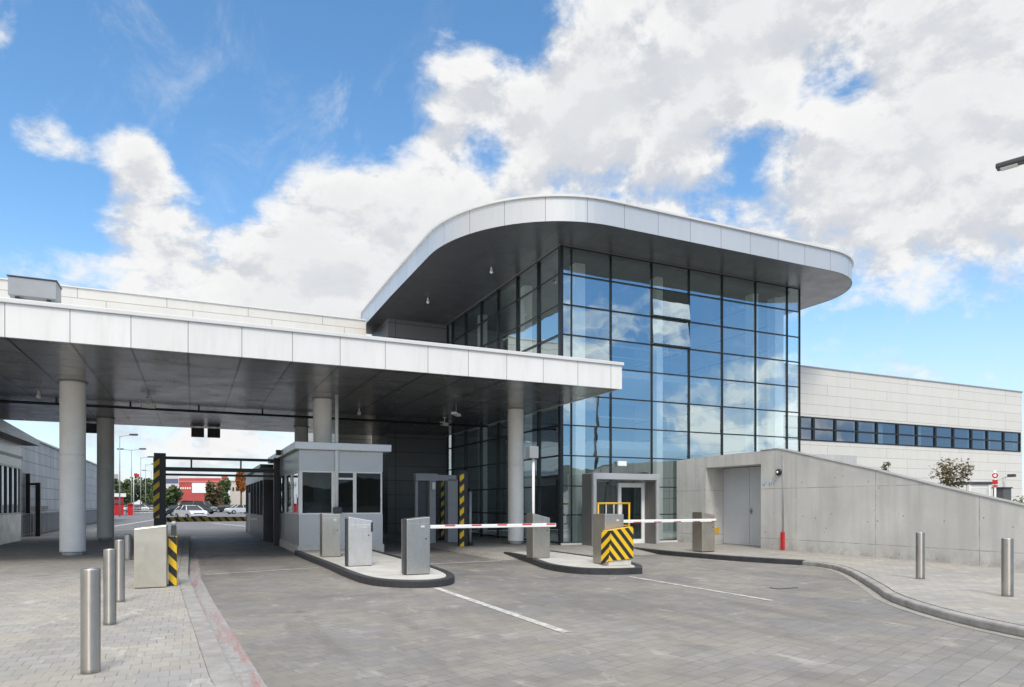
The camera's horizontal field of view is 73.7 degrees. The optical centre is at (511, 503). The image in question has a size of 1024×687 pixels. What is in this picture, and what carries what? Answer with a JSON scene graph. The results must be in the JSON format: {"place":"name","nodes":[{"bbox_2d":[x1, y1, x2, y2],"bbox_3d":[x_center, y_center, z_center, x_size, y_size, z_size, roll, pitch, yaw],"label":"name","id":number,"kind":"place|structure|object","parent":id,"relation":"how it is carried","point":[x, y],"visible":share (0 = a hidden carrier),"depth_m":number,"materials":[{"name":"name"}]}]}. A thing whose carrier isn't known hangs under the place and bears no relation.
{"place":"outdoors","nodes":[
{"label":"outdoors","id":0,"kind":"place"},
{"bbox_2d":[0,534,214,686],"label":"pavement","id":1,"kind":"structure","parent":0,"point":[150,640],"depth_m":8.12,"materials":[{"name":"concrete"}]},
{"bbox_2d":[0,418,39,544],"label":"guard booth","id":2,"kind":"object","parent":1,"relation":"on","point":[13,439],"visible":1,"depth_m":25.92,"materials":[{"name":"metal"}]},
{"bbox_2d":[0,463,1,514],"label":"window","id":3,"kind":"structure","parent":2,"relation":"in","point":[0,463],"depth_m":24.77,"materials":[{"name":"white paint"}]},
{"bbox_2d":[2,463,11,514],"bbox_3d":[-18.913,-0.540,25.512,0.090,1.880,1.560,0,0,-25],"label":"window","id":4,"kind":"structure","parent":2,"relation":"in","point":[6,469],"depth_m":25.49,"materials":[{"name":"grey glass"}]},
{"bbox_2d":[12,465,20,513],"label":"window","id":5,"kind":"structure","parent":2,"relation":"in","point":[15,470],"depth_m":26.90,"materials":[{"name":"grey glass"}]},
{"bbox_2d":[77,568,103,675],"bbox_3d":[-3.684,1.022,5.972,0.202,0.915,0.202,0,0,-25],"label":"bollard","id":6,"kind":"object","parent":1,"relation":"on","point":[90,621],"visible":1,"depth_m":5.91,"materials":[{"name":"metal"}]},
{"bbox_2d":[101,549,118,625],"bbox_3d":[-4.919,1.015,8.353,0.190,0.930,0.190,0,0,-25],"label":"bollard","id":7,"kind":"object","parent":1,"relation":"on","point":[109,587],"visible":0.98,"depth_m":8.30,"materials":[{"name":"metal"}]},
{"bbox_2d":[114,540,126,602],"bbox_3d":[-5.914,1.010,10.294,0.190,0.940,0.190,0,0,-25],"label":"bollard","id":8,"kind":"object","parent":1,"relation":"on","point":[119,546],"visible":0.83,"depth_m":10.24,"materials":[{"name":"metal"}]},
{"bbox_2d":[124,534,131,559],"bbox_3d":[-10.125,1.140,18.007,0.170,0.680,0.170,0,0,-25],"label":"bollard","id":9,"kind":"object","parent":1,"relation":"on","point":[128,545],"visible":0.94,"depth_m":17.94,"materials":[{"name":"metal"}]},
{"bbox_2d":[134,524,167,588],"bbox_3d":[-6.464,0.928,12.239,0.510,1.103,0.550,0,0,-25],"label":"control pylon","id":10,"kind":"object","parent":1,"relation":"on","point":[150,556],"visible":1,"depth_m":12.00,"materials":[{"name":"grey concrete"}]},
{"bbox_2d":[168,521,176,585],"bbox_3d":[-6.175,0.895,12.435,0.140,1.170,0.200,0,0,-25],"label":"striped post","id":11,"kind":"object","parent":1,"relation":"on","point":[172,559],"visible":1,"depth_m":12.35,"materials":[{"name":"metal"}]},
{"bbox_2d":[166,517,256,521],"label":"barrier gate","id":12,"kind":"structure","parent":1,"relation":"on","point":[197,519],"depth_m":27.35,"materials":[{"name":"black metal"}]},
{"bbox_2d":[0,297,623,555],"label":"entrance canopy","id":13,"kind":"object","parent":1,"relation":"on","point":[79,367],"visible":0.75,"depth_m":19.60,"materials":[{"name":"metal"}]},
{"bbox_2d":[6,274,62,302],"bbox_3d":[-10.704,-4.662,15.336,0.930,0.645,0.690,0,0,-25],"label":"roof cabinet","id":14,"kind":"object","parent":13,"relation":"on","point":[33,289],"visible":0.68,"depth_m":15.07,"materials":[{"name":"grey metal"}]},
{"bbox_2d":[86,423,96,432],"bbox_3d":[-18.183,-3.295,29.584,0.540,0.450,0.200,0,0,-25],"label":"signal box","id":15,"kind":"object","parent":13,"relation":"hanging from","point":[91,427],"visible":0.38,"depth_m":29.49,"materials":[{"name":"black paint"}]},
{"bbox_2d":[140,397,156,408],"bbox_3d":[-12.088,-3.360,22.726,0.160,0.340,0.500,0,0,45],"label":"security camera","id":16,"kind":"object","parent":13,"relation":"hanging from","point":[148,405],"visible":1,"depth_m":22.68,"materials":[{"name":"white paint"}]},
{"bbox_2d":[191,427,203,436],"bbox_3d":[-14.424,-3.295,31.341,0.540,0.450,0.200,0,0,-25],"label":"signal box","id":17,"kind":"object","parent":13,"relation":"hanging from","point":[197,432],"visible":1,"depth_m":31.25,"materials":[{"name":"black paint"}]},
{"bbox_2d":[207,428,219,437],"bbox_3d":[-13.808,-3.295,31.629,0.540,0.450,0.200,0,0,-25],"label":"signal box","id":18,"kind":"object","parent":13,"relation":"hanging from","point":[213,433],"visible":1,"depth_m":31.55,"materials":[{"name":"black paint"}]},
{"bbox_2d":[451,405,460,416],"bbox_3d":[-1.994,-3.345,24.345,0.180,0.370,0.700,0,0,10],"label":"security camera","id":19,"kind":"object","parent":13,"relation":"hanging from","point":[456,414],"visible":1,"depth_m":24.33,"materials":[{"name":"grey paint"}]},
{"bbox_2d":[27,511,250,536],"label":"asphalt road","id":20,"kind":"structure","parent":0,"point":[207,529],"depth_m":48.31,"materials":[{"name":"grey asphalt"}]},
{"bbox_2d":[25,473,40,535],"bbox_3d":[-23.624,0.050,33.694,0.747,3.100,0.263,0,0,-2],"label":"gate frame","id":21,"kind":"object","parent":20,"relation":"on","point":[28,483],"visible":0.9,"depth_m":33.62,"materials":[{"name":"black paint"}]},
{"bbox_2d":[21,440,96,536],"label":"warehouse","id":22,"kind":"structure","parent":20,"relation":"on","point":[40,464],"depth_m":38.62,"materials":[{"name":"grey metal"}]},
{"bbox_2d":[21,509,96,536],"bbox_3d":[-29.277,1.025,45.648,0.060,1.150,31.500,0,0,-25],"label":"railing","id":23,"kind":"object","parent":20,"relation":"on","point":[91,516],"visible":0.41,"depth_m":37.09,"materials":[{"name":"metal"}]},
{"bbox_2d":[114,493,125,514],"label":"red kiosk","id":24,"kind":"object","parent":20,"relation":"on","point":[116,502],"visible":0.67,"depth_m":95.00,"materials":[{"name":"paint"}]},
{"bbox_2d":[119,434,137,516],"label":"street lamp","id":25,"kind":"object","parent":20,"relation":"on","point":[119,471],"visible":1,"depth_m":85.93,"materials":[{"name":"grey metal"}]},
{"bbox_2d":[128,504,132,514],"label":"red container","id":26,"kind":"object","parent":20,"relation":"on","point":[130,509],"visible":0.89,"depth_m":95.00,"materials":[{"name":"paint"}]},
{"bbox_2d":[117,448,145,503],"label":"street lamp","id":27,"kind":"object","parent":20,"relation":"on","point":[131,466],"visible":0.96,"depth_m":107.93,"materials":[{"name":"grey metal"}]},
{"bbox_2d":[133,473,138,511],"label":"flag pole","id":28,"kind":"object","parent":20,"relation":"on","point":[135,474],"visible":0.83,"depth_m":117.95,"materials":[{"name":"white metal"}]},
{"bbox_2d":[126,508,152,514],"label":"guard fence","id":29,"kind":"object","parent":20,"relation":"on","point":[145,510],"visible":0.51,"depth_m":97.97,"materials":[{"name":"grey metal"}]},
{"bbox_2d":[140,456,152,511],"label":"street lamp","id":30,"kind":"object","parent":20,"relation":"on","point":[140,478],"visible":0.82,"depth_m":123.92,"materials":[{"name":"grey metal"}]},
{"bbox_2d":[145,463,152,504],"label":"street lamp","id":31,"kind":"object","parent":20,"relation":"on","point":[145,481],"visible":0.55,"depth_m":145.93,"materials":[{"name":"grey metal"}]},
{"bbox_2d":[166,476,177,502],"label":"apartment block","id":32,"kind":"structure","parent":20,"relation":"on","point":[171,480],"depth_m":210.00,"materials":[{"name":"white"}]},
{"bbox_2d":[166,505,180,515],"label":"parked car","id":33,"kind":"object","parent":20,"relation":"on","point":[170,509],"visible":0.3,"depth_m":90.51,"materials":[{"name":"black paint"}]},
{"bbox_2d":[173,505,206,516],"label":"parked car","id":34,"kind":"object","parent":20,"relation":"on","point":[189,511],"visible":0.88,"depth_m":69.12,"materials":[{"name":"white paint"}]},
{"bbox_2d":[179,500,217,513],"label":"parked car","id":35,"kind":"object","parent":20,"relation":"on","point":[207,506],"visible":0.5,"depth_m":107.26,"materials":[{"name":"black paint"}]},
{"bbox_2d":[179,476,227,503],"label":"red shop","id":36,"kind":"structure","parent":20,"relation":"on","point":[192,489],"depth_m":190.00,"materials":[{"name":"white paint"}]},
{"bbox_2d":[217,505,231,511],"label":"parked car","id":37,"kind":"object","parent":20,"relation":"on","point":[221,508],"visible":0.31,"depth_m":129.16,"materials":[{"name":"black paint"}]},
{"bbox_2d":[224,505,245,513],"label":"parked car","id":38,"kind":"object","parent":20,"relation":"on","point":[234,509],"visible":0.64,"depth_m":109.09,"materials":[{"name":"white paint"}]},
{"bbox_2d":[230,480,245,504],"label":"apartment block","id":39,"kind":"structure","parent":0,"point":[235,495],"depth_m":230.00,"materials":[{"name":"paint"}]},
{"bbox_2d":[294,549,454,587],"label":"traffic island","id":40,"kind":"structure","parent":0,"point":[383,570],"depth_m":14.78,"materials":[{"name":"black paint"}]},
{"bbox_2d":[320,514,340,556],"bbox_3d":[-5.071,0.868,19.049,0.500,1.200,0.432,0,0,-25],"label":"barrier cabinet","id":41,"kind":"object","parent":40,"relation":"on","point":[330,535],"visible":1,"depth_m":18.87,"materials":[{"name":"metal"}]},
{"bbox_2d":[345,516,372,566],"bbox_3d":[-3.677,0.884,16.288,0.617,1.168,0.454,0,0,-25],"label":"ticket cabinet","id":42,"kind":"object","parent":40,"relation":"on","point":[358,541],"visible":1,"depth_m":16.08,"materials":[{"name":"metal"}]},
{"bbox_2d":[401,517,429,574],"bbox_3d":[-2.044,0.869,14.337,0.545,1.199,0.432,0,0,-25],"label":"barrier cabinet","id":43,"kind":"object","parent":40,"relation":"on","point":[415,545],"visible":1,"depth_m":14.14,"materials":[{"name":"metal"}]},
{"bbox_2d":[0,0,1023,503],"label":"sky","id":44,"kind":"structure","parent":0,"point":[289,155],"materials":[{"name":"blue"}]},
{"bbox_2d":[383,533,654,559],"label":"forecourt","id":45,"kind":"structure","parent":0,"point":[491,547],"depth_m":23.20,"materials":[{"name":"grey concrete"}]},
{"bbox_2d":[438,481,444,539],"bbox_3d":[-2.812,0.180,28.058,0.380,2.600,0.280,0,0,-25],"label":"striped post","id":46,"kind":"object","parent":45,"relation":"on","point":[442,507],"visible":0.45,"depth_m":27.91,"materials":[{"name":"metal"}]},
{"bbox_2d":[468,488,473,545],"bbox_3d":[-1.486,0.450,24.251,0.240,2.060,0.240,0,0,-25],"label":"marker pole","id":47,"kind":"object","parent":45,"relation":"on","point":[470,542],"visible":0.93,"depth_m":24.20,"materials":[{"name":"grey metal"}]},
{"bbox_2d":[188,535,1023,686],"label":"road","id":48,"kind":"structure","parent":0,"point":[311,625],"depth_m":8.70,"materials":[{"name":"grey asphalt"}]},
{"bbox_2d":[178,534,242,686],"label":"kerb","id":49,"kind":"structure","parent":48,"relation":"on","point":[219,671],"depth_m":7.70,"materials":[{"name":"concrete"}]},
{"bbox_2d":[153,453,279,545],"bbox_3d":[-10.853,-0.110,25.288,4.295,3.420,0.290,0,0,-25],"label":"height gantry","id":50,"kind":"object","parent":48,"relation":"on","point":[160,469],"visible":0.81,"depth_m":25.00,"materials":[{"name":"black metal"}]},
{"bbox_2d":[188,536,266,686],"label":"gutter","id":51,"kind":"object","parent":48,"relation":"on","point":[245,672],"visible":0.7,"depth_m":8.41,"materials":[{"name":"grey concrete"}]},
{"bbox_2d":[243,464,272,540],"bbox_3d":[-11.803,-0.050,34.828,2.900,3.300,11.300,0,0,-25],"label":"cabin","id":52,"kind":"object","parent":48,"relation":"on","point":[259,498],"visible":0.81,"depth_m":30.98,"materials":[{"name":"metal"}]},
{"bbox_2d":[261,480,262,514],"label":"window","id":53,"kind":"structure","parent":52,"relation":"in","point":[262,480],"depth_m":30.54,"materials":[{"name":"black glass"}]},
{"bbox_2d":[268,394,390,551],"bbox_3d":[-7.269,-0.960,25.832,3.220,5.120,8.640,0,0,-25],"label":"guard booth","id":54,"kind":"object","parent":48,"relation":"on","point":[317,479],"visible":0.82,"depth_m":22.21,"materials":[{"name":"grey metal"}]},
{"bbox_2d":[280,475,284,512],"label":"window","id":55,"kind":"structure","parent":54,"relation":"in","point":[282,478],"depth_m":25.82,"materials":[{"name":"glass"}]},
{"bbox_2d":[285,473,290,513],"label":"window","id":56,"kind":"structure","parent":54,"relation":"in","point":[288,476],"depth_m":24.20,"materials":[{"name":"white paint"}]},
{"bbox_2d":[291,471,298,514],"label":"window","id":57,"kind":"structure","parent":54,"relation":"in","point":[294,475],"depth_m":22.55,"materials":[{"name":"white paint"}]},
{"bbox_2d":[301,470,332,514],"bbox_3d":[-6.238,-0.360,21.843,1.010,1.396,0.090,0,0,-25],"label":"window","id":58,"kind":"structure","parent":54,"relation":"in","point":[316,486],"depth_m":21.84,"materials":[{"name":"black glass"}]},
{"bbox_2d":[333,471,354,513],"bbox_3d":[-5.466,-0.360,22.204,0.685,1.396,0.090,0,0,-25],"label":"window","id":59,"kind":"structure","parent":54,"relation":"in","point":[346,479],"depth_m":22.24,"materials":[{"name":"white paint"}]},
{"bbox_2d":[355,472,381,513],"bbox_3d":[-4.741,-0.360,22.542,0.905,1.396,0.090,0,0,-25],"label":"window","id":60,"kind":"structure","parent":54,"relation":"in","point":[368,485],"depth_m":22.55,"materials":[{"name":"black glass"}]},
{"bbox_2d":[413,473,457,542],"bbox_3d":[-2.884,0.220,26.325,1.851,2.760,0.524,0,0,-34],"label":"scan frame","id":61,"kind":"object","parent":48,"relation":"on","point":[451,500],"visible":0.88,"depth_m":26.14,"materials":[{"name":"grey paint"}]},
{"bbox_2d":[418,482,426,516],"bbox_3d":[-3.423,0.350,26.128,0.360,2.400,0.040,0,0,-25],"label":"door leaf","id":62,"kind":"structure","parent":61,"relation":"in","point":[422,486],"depth_m":26.11,"materials":[{"name":"metal"}]},
{"bbox_2d":[458,471,467,546],"bbox_3d":[-1.704,0.220,23.939,0.440,2.760,0.280,0,0,-25],"label":"striped post","id":63,"kind":"object","parent":48,"relation":"on","point":[462,504],"visible":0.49,"depth_m":23.82,"materials":[{"name":"metal"}]},
{"bbox_2d":[206,561,771,632],"bbox_3d":[-0.873,1.594,13.767,7.563,0.001,10.283,0,0,-38],"label":"road marking","id":64,"kind":"object","parent":48,"relation":"on","point":[510,613],"visible":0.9,"depth_m":11.27,"materials":[{"name":"white paint"}]},
{"bbox_2d":[0,194,1022,545],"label":"terminal building","id":65,"kind":"structure","parent":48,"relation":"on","point":[680,316],"depth_m":30.37,"materials":[{"name":"metal"}]},
{"bbox_2d":[784,415,797,439],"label":"strip window","id":66,"kind":"structure","parent":65,"relation":"in","point":[792,420],"depth_m":30.90,"materials":[{"name":"glass"}]},
{"bbox_2d":[801,416,813,440],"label":"strip window","id":67,"kind":"structure","parent":65,"relation":"in","point":[807,423],"depth_m":31.30,"materials":[{"name":"blue glass"}]},
{"bbox_2d":[814,417,835,441],"bbox_3d":[14.514,-3.450,31.771,1.418,1.100,0.120,0,0,-25],"label":"strip window","id":68,"kind":"structure","parent":65,"relation":"in","point":[824,428],"depth_m":31.78,"materials":[{"name":"blue glass"}]},
{"bbox_2d":[836,419,857,442],"bbox_3d":[15.827,-3.450,32.385,1.478,1.100,0.120,0,0,-25],"label":"strip window","id":69,"kind":"structure","parent":65,"relation":"in","point":[846,430],"depth_m":32.40,"materials":[{"name":"blue glass"}]},
{"bbox_2d":[858,420,876,443],"bbox_3d":[17.092,-3.450,33.070,1.388,1.100,0.290,0,0,-25],"label":"strip window","id":70,"kind":"structure","parent":65,"relation":"in","point":[867,430],"depth_m":33.02,"materials":[{"name":"blue glass"}]},
{"bbox_2d":[877,422,897,444],"bbox_3d":[18.410,-3.450,33.686,1.518,1.100,0.290,0,0,-25],"label":"strip window","id":71,"kind":"structure","parent":65,"relation":"in","point":[887,433],"depth_m":33.60,"materials":[{"name":"blue glass"}]},
{"bbox_2d":[898,423,916,446],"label":"strip window","id":72,"kind":"structure","parent":65,"relation":"in","point":[907,433],"depth_m":34.24,"materials":[{"name":"blue glass"}]},
{"bbox_2d":[917,425,935,447],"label":"strip window","id":73,"kind":"structure","parent":65,"relation":"in","point":[926,435],"depth_m":34.85,"materials":[{"name":"blue glass"}]},
{"bbox_2d":[936,426,953,448],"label":"strip window","id":74,"kind":"structure","parent":65,"relation":"in","point":[944,435],"depth_m":35.49,"materials":[{"name":"blue glass"}]},
{"bbox_2d":[954,428,971,449],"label":"strip window","id":75,"kind":"structure","parent":65,"relation":"in","point":[962,436],"depth_m":36.12,"materials":[{"name":"blue glass"}]},
{"bbox_2d":[972,429,987,449],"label":"strip window","id":76,"kind":"structure","parent":65,"relation":"in","point":[979,437],"depth_m":36.74,"materials":[{"name":"blue glass"}]},
{"bbox_2d":[988,430,1003,450],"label":"strip window","id":77,"kind":"structure","parent":65,"relation":"in","point":[995,438],"depth_m":37.34,"materials":[{"name":"blue glass"}]},
{"bbox_2d":[1004,431,1020,451],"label":"strip window","id":78,"kind":"structure","parent":65,"relation":"in","point":[1012,440],"depth_m":37.98,"materials":[{"name":"blue glass"}]},
{"bbox_2d":[504,550,641,574],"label":"traffic island","id":79,"kind":"structure","parent":48,"relation":"on","point":[565,562],"depth_m":16.58,"materials":[{"name":"black paint"}]},
{"bbox_2d":[430,513,555,557],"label":"barrier gate","id":80,"kind":"structure","parent":79,"relation":"on","point":[538,534],"depth_m":18.37,"materials":[{"name":"metal"}]},
{"bbox_2d":[534,521,548,555],"bbox_3d":[0.800,0.938,18.415,0.450,0.940,0.014,0,0,-25],"label":"access door","id":81,"kind":"structure","parent":80,"relation":"in","point":[541,534],"depth_m":18.41,"materials":[{"name":"metal"}]},
{"bbox_2d":[526,446,538,513],"bbox_3d":[0.612,-0.130,20.717,0.310,3.220,0.300,0,0,-25],"label":"detector pole","id":82,"kind":"object","parent":79,"relation":"on","point":[532,452],"visible":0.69,"depth_m":20.68,"materials":[{"name":"white metal"}]},
{"bbox_2d":[593,514,623,563],"bbox_3d":[2.368,0.858,16.807,0.540,1.220,0.572,0,0,-25],"label":"barrier cabinet","id":83,"kind":"object","parent":79,"relation":"on","point":[601,522],"visible":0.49,"depth_m":16.65,"materials":[{"name":"metal"}]},
{"bbox_2d":[597,502,630,525],"bbox_3d":[3.521,0.714,23.610,1.338,1.533,0.066,0,0,-25],"label":"safety rail","id":84,"kind":"object","parent":79,"relation":"on","point":[613,503],"visible":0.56,"depth_m":23.60,"materials":[{"name":"yellow metal"}]},
{"bbox_2d":[601,526,632,565],"bbox_3d":[2.542,1.008,16.376,0.790,0.920,0.280,0,0,-25],"label":"crash pad","id":85,"kind":"object","parent":79,"relation":"on","point":[616,546],"visible":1,"depth_m":16.25,"materials":[{"name":"yellow paint"}]},
{"bbox_2d":[633,547,803,564],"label":"kerb","id":86,"kind":"structure","parent":48,"relation":"on","point":[735,558],"depth_m":19.41,"materials":[{"name":"black paint"}]},
{"bbox_2d":[769,586,797,588],"bbox_3d":[5.177,1.593,13.015,0.500,0.013,0.240,0,0,-25],"label":"drain cover","id":87,"kind":"object","parent":48,"relation":"on","point":[785,587],"visible":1,"depth_m":12.96,"materials":[{"name":"grey metal"}]},
{"bbox_2d":[800,565,1023,639],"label":"gutter","id":88,"kind":"object","parent":48,"relation":"on","point":[873,593],"visible":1,"depth_m":10.42,"materials":[{"name":"concrete"}]},
{"bbox_2d":[802,561,1023,637],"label":"kerb","id":89,"kind":"structure","parent":48,"relation":"on","point":[885,592],"depth_m":9.92,"materials":[{"name":"concrete"}]},
{"bbox_2d":[633,529,1023,625],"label":"pavement","id":90,"kind":"structure","parent":0,"point":[974,590],"depth_m":13.56,"materials":[{"name":"concrete"}]},
{"bbox_2d":[624,512,715,551],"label":"barrier gate","id":91,"kind":"structure","parent":90,"relation":"on","point":[703,531],"depth_m":20.95,"materials":[{"name":"metal"}]},
{"bbox_2d":[703,518,713,549],"bbox_3d":[6.039,0.923,20.974,0.430,0.970,0.014,0,0,-25],"label":"access door","id":92,"kind":"structure","parent":91,"relation":"in","point":[708,527],"depth_m":20.97,"materials":[{"name":"metal"}]},
{"bbox_2d":[677,448,1023,568],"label":"concrete wall","id":93,"kind":"structure","parent":90,"relation":"on","point":[782,499],"depth_m":20.03,"materials":[{"name":"concrete"}]},
{"bbox_2d":[723,467,749,544],"bbox_3d":[8.178,0.080,24.870,0.055,2.780,1.320,0,0,-25],"label":"door","id":94,"kind":"structure","parent":93,"relation":"in","point":[736,481],"depth_m":24.84,"materials":[{"name":"grey metal"}]},
{"bbox_2d":[750,466,760,545],"bbox_3d":[8.705,0.080,23.646,0.137,2.780,1.315,0,0,-25],"label":"door","id":95,"kind":"structure","parent":93,"relation":"in","point":[755,472],"depth_m":24.00,"materials":[{"name":"metal"}]},
{"bbox_2d":[881,461,891,471],"bbox_3d":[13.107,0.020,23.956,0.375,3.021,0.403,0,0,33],"label":"shrub","id":96,"kind":"object","parent":90,"relation":"on","point":[888,464],"visible":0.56,"depth_m":23.96,"materials":[{"name":"green plant"}]},
{"bbox_2d":[915,532,925,579],"bbox_3d":[8.029,1.020,13.432,0.206,0.920,0.206,0,0,-25],"label":"bollard","id":97,"kind":"object","parent":90,"relation":"on","point":[920,555],"visible":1,"depth_m":13.37,"materials":[{"name":"metal"}]},
{"bbox_2d":[930,457,974,487],"bbox_3d":[17.062,-0.144,26.582,1.518,3.350,1.165,0,0,12],"label":"tree","id":98,"kind":"object","parent":90,"relation":"on","point":[949,473],"visible":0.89,"depth_m":26.41,"materials":[{"name":"green plant"}]},
{"bbox_2d":[947,482,992,495],"bbox_3d":[19.823,0.270,29.645,1.049,2.420,1.453,0,0,-1],"label":"shelter","id":99,"kind":"object","parent":90,"relation":"on","point":[969,486],"visible":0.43,"depth_m":28.96,"materials":[{"name":"white paint"}]},
{"bbox_2d":[992,470,997,496],"bbox_3d":[18.029,0.115,25.489,0.189,2.730,0.094,0,0,35],"label":"road sign","id":100,"kind":"object","parent":90,"relation":"on","point":[994,476],"visible":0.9,"depth_m":25.47,"materials":[{"name":"metal"}]},
{"bbox_2d":[991,487,1012,499],"bbox_3d":[19.016,0.415,26.500,0.560,2.130,0.460,0,0,-25],"label":"cabinet unit","id":101,"kind":"object","parent":90,"relation":"on","point":[1003,492],"visible":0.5,"depth_m":26.32,"materials":[{"name":"metal"}]},
{"bbox_2d":[1000,538,1014,596],"bbox_3d":[7.922,1.015,10.920,0.214,0.930,0.214,0,0,-25],"label":"bollard","id":102,"kind":"object","parent":90,"relation":"on","point":[1007,567],"visible":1,"depth_m":10.86,"materials":[{"name":"metal"}]},
{"bbox_2d":[995,156,1023,170],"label":"street lamp","id":103,"kind":"object","parent":90,"relation":"on","point":[1009,164],"visible":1,"depth_m":15.08,"materials":[{"name":"metal"}]},
{"label":"ground","id":104,"kind":"structure","parent":0,"visible":0},
{"bbox_2d":[114,479,132,504],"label":"tree","id":105,"kind":"object","parent":104,"relation":"on","point":[125,486],"visible":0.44,"depth_m":149.60,"materials":[{"name":"green plant"}]},
{"bbox_2d":[129,476,152,505],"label":"tree","id":106,"kind":"object","parent":104,"relation":"on","point":[149,494],"visible":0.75,"depth_m":158.90,"materials":[{"name":"green plant"}]},
{"bbox_2d":[166,484,184,507],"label":"tree","id":107,"kind":"object","parent":104,"relation":"on","point":[174,493],"visible":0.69,"depth_m":119.38,"materials":[{"name":"green plant"}]},
{"bbox_2d":[204,481,224,506],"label":"tree","id":108,"kind":"object","parent":104,"relation":"on","point":[213,497],"visible":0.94,"depth_m":149.35,"materials":[{"name":"brown plant"}]},
{"bbox_2d":[216,477,230,504],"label":"tree","id":109,"kind":"object","parent":104,"relation":"on","point":[225,482],"visible":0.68,"depth_m":164.14,"materials":[{"name":"green plant"}]},
{"bbox_2d":[235,472,245,512],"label":"tree","id":110,"kind":"object","parent":104,"relation":"on","point":[240,482],"visible":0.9,"depth_m":119.49,"materials":[{"name":"orange plant"}]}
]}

